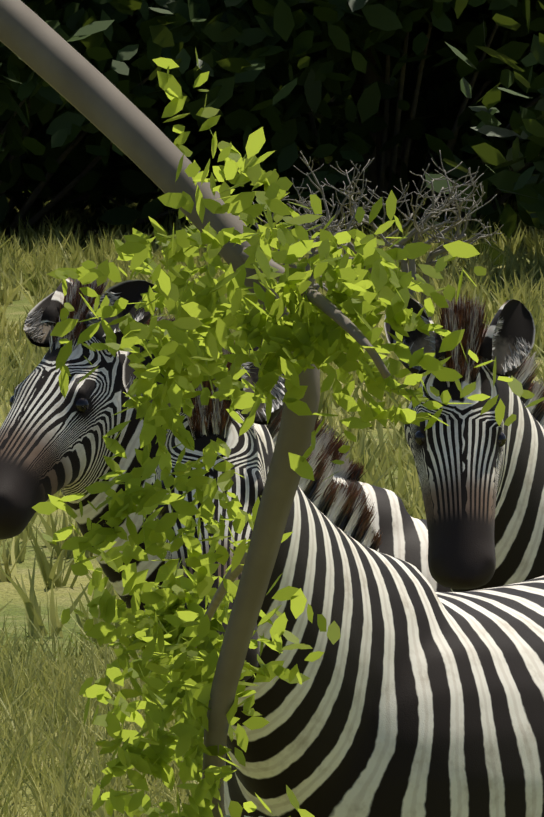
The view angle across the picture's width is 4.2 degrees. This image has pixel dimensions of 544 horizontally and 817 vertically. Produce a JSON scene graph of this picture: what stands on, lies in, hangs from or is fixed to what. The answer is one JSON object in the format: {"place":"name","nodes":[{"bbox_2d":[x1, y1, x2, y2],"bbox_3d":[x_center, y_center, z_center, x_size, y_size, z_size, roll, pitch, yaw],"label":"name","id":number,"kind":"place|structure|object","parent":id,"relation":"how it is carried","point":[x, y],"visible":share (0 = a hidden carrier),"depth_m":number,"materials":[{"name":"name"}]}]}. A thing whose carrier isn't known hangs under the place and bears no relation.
{"place":"outdoors","nodes":[
{"label":"outdoors","id":0,"kind":"place"},
{"bbox_2d":[0,606,203,816],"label":"grass","id":1,"kind":"structure","parent":0,"point":[17,672],"depth_m":21.04,"materials":[{"name":"green plant"}]},
{"bbox_2d":[0,185,543,816],"bbox_3d":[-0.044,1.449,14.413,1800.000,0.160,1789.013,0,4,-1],"label":"ground","id":2,"kind":"structure","parent":0,"point":[8,590],"depth_m":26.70,"materials":[{"name":"green plant"}]},
{"bbox_2d":[6,60,437,204],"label":"bush","id":3,"kind":"object","parent":2,"relation":"on","point":[328,99],"depth_m":65.25,"materials":[{"name":"green plant"}]},
{"bbox_2d":[0,0,448,242],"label":"bush","id":4,"kind":"object","parent":2,"relation":"on","point":[89,35],"visible":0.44,"depth_m":54.70,"materials":[{"name":"green plant"}]},
{"bbox_2d":[0,277,451,610],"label":"zebra","id":5,"kind":"object","parent":2,"relation":"on","point":[52,442],"visible":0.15,"depth_m":14.12,"materials":[{"name":"black"}]},
{"bbox_2d":[0,0,543,816],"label":"tree","id":6,"kind":"object","parent":2,"relation":"on","point":[298,324],"visible":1,"depth_m":5.34,"materials":[{"name":"green plant"}]},
{"bbox_2d":[0,0,543,244],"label":"bush","id":7,"kind":"object","parent":2,"relation":"on","point":[330,30],"visible":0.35,"depth_m":55.59,"materials":[{"name":"green plant"}]},
{"bbox_2d":[253,170,377,291],"bbox_3d":[0.279,-0.933,44.641,1.083,1.026,0.819,-2,4,-31],"label":"dead shrub","id":8,"kind":"object","parent":2,"relation":"on","point":[334,231],"visible":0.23,"depth_m":44.75,"materials":[{"name":"grey plant"}]},
{"bbox_2d":[123,329,543,816],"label":"zebra","id":9,"kind":"object","parent":2,"relation":"on","point":[415,695],"visible":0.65,"depth_m":12.21,"materials":[{"name":"black"}]},
{"bbox_2d":[282,150,502,300],"bbox_3d":[0.745,-1.081,46.666,1.420,1.088,1.247,0,4,-1],"label":"dead shrub","id":10,"kind":"object","parent":2,"relation":"on","point":[419,230],"visible":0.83,"depth_m":46.70,"materials":[{"name":"grey plant"}]},
{"bbox_2d":[279,0,543,213],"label":"bush","id":11,"kind":"object","parent":2,"relation":"on","point":[431,101],"visible":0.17,"depth_m":57.60,"materials":[{"name":"green plant"}]},
{"bbox_2d":[384,291,543,591],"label":"zebra","id":12,"kind":"object","parent":2,"relation":"on","point":[481,479],"visible":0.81,"depth_m":13.72,"materials":[{"name":"black"}]},
{"bbox_2d":[413,0,543,267],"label":"bush","id":13,"kind":"object","parent":2,"relation":"on","point":[526,187],"visible":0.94,"depth_m":50.99,"materials":[{"name":"green plant"}]}
]}

